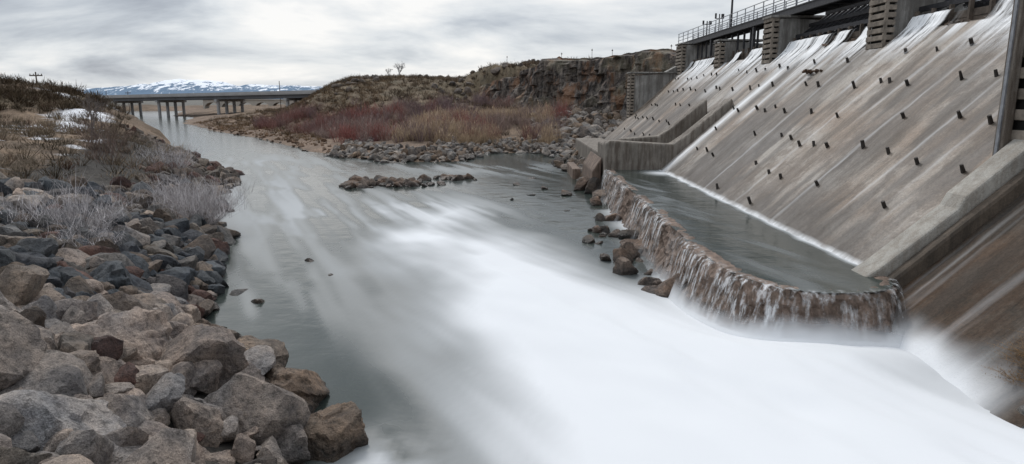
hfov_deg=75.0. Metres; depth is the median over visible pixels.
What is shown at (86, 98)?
bare tree
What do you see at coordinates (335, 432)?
boulder
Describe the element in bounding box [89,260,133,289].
boulder
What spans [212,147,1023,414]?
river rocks
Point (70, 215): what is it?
bare shrub
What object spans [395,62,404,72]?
bare tree
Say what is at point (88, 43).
sky
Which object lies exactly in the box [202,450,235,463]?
boulder
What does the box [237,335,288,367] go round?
boulder
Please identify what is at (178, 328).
boulder
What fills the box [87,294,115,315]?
boulder
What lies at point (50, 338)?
boulder
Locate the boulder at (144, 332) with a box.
[71,308,172,365]
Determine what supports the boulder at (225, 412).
on the ground
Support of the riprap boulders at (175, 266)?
on the ground
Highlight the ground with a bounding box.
[0,64,610,463]
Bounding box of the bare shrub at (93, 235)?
[37,213,127,247]
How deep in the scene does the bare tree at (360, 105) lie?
106.41 m
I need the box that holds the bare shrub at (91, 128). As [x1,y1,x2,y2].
[66,100,133,153]
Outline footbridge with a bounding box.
[678,0,866,63]
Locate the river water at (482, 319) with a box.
[126,111,1023,463]
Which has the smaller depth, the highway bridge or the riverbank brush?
the riverbank brush
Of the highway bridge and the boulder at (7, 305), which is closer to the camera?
the boulder at (7, 305)
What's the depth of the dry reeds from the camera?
80.93 m
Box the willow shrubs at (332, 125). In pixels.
[249,87,574,142]
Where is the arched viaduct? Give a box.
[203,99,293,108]
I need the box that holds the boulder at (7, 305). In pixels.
[0,291,22,312]
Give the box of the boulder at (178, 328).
[167,321,203,338]
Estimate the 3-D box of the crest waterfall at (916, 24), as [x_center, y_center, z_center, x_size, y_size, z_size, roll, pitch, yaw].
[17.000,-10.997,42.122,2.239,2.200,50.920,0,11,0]
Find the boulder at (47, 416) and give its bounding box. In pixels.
[0,390,141,463]
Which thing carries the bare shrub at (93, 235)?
on the ground
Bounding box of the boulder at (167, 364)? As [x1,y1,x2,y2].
[153,360,172,372]
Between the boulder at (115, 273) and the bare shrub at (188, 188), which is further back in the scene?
the bare shrub at (188, 188)
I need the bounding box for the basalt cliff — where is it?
[479,49,677,112]
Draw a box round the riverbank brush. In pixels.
[0,73,196,181]
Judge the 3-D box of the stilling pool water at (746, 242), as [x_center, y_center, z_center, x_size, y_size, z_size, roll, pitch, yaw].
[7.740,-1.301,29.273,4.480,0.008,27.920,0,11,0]
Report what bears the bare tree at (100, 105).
on the ground
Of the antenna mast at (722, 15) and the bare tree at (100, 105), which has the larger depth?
the antenna mast at (722, 15)
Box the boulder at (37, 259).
[0,246,56,269]
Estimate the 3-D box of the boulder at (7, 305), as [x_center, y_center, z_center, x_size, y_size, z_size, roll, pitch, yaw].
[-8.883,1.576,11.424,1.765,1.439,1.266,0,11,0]
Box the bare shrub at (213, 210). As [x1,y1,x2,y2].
[116,162,256,225]
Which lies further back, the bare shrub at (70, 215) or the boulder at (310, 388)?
the bare shrub at (70, 215)
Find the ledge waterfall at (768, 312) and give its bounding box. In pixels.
[601,173,902,325]
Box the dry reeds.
[390,97,562,144]
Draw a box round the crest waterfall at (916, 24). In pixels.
[680,0,1012,75]
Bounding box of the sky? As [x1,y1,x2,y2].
[0,0,978,89]
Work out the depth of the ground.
82.66 m
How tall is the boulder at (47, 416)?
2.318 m
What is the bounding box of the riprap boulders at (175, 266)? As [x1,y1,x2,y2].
[0,124,310,463]
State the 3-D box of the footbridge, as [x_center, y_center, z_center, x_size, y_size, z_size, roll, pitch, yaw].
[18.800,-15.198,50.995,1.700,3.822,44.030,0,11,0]
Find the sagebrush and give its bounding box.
[193,52,624,144]
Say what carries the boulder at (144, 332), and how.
on the ground
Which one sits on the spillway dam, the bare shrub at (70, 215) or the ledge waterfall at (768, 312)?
the ledge waterfall at (768, 312)
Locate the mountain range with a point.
(174, 86)
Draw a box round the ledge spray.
[659,278,901,347]
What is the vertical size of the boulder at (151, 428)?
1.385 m
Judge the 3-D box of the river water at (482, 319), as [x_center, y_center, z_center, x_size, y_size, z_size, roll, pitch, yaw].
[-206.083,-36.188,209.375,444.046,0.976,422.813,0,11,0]
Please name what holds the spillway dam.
on the ground
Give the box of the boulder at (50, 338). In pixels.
[39,328,63,350]
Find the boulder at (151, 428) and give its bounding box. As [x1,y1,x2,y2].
[136,420,209,463]
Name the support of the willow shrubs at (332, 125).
on the ground
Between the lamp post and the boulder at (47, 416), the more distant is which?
the lamp post
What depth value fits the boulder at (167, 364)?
11.68 m
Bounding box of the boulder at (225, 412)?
[169,394,245,426]
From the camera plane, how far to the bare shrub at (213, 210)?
29.50 m
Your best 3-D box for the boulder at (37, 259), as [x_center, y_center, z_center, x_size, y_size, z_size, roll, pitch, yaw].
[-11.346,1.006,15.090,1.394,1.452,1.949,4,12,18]
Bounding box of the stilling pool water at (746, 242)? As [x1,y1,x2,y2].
[610,170,893,292]
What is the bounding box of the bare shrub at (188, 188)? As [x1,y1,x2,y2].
[141,160,226,209]
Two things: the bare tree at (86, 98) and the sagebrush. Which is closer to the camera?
the bare tree at (86, 98)
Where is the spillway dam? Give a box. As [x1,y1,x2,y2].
[567,0,1023,427]
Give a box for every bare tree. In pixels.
[75,92,101,129]
[77,93,112,138]
[80,109,111,147]
[357,102,367,116]
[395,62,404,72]
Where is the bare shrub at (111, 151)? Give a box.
[71,122,138,164]
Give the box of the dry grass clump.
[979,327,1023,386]
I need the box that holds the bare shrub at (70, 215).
[0,166,156,230]
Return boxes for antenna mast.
[702,20,711,34]
[715,13,723,42]
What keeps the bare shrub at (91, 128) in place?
on the ground
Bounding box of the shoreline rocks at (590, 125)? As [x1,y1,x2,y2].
[208,59,626,162]
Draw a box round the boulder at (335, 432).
[304,401,368,462]
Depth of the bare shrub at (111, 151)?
37.67 m
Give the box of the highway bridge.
[99,90,315,116]
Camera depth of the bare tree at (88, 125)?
42.91 m
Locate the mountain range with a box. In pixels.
[81,79,323,94]
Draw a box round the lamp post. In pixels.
[730,0,733,26]
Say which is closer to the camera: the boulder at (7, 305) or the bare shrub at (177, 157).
the boulder at (7, 305)
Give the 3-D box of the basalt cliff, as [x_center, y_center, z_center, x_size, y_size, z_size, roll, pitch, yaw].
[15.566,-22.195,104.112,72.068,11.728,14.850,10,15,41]
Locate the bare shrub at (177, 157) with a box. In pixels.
[134,125,201,170]
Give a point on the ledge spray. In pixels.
(798, 334)
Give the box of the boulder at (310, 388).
[265,367,329,413]

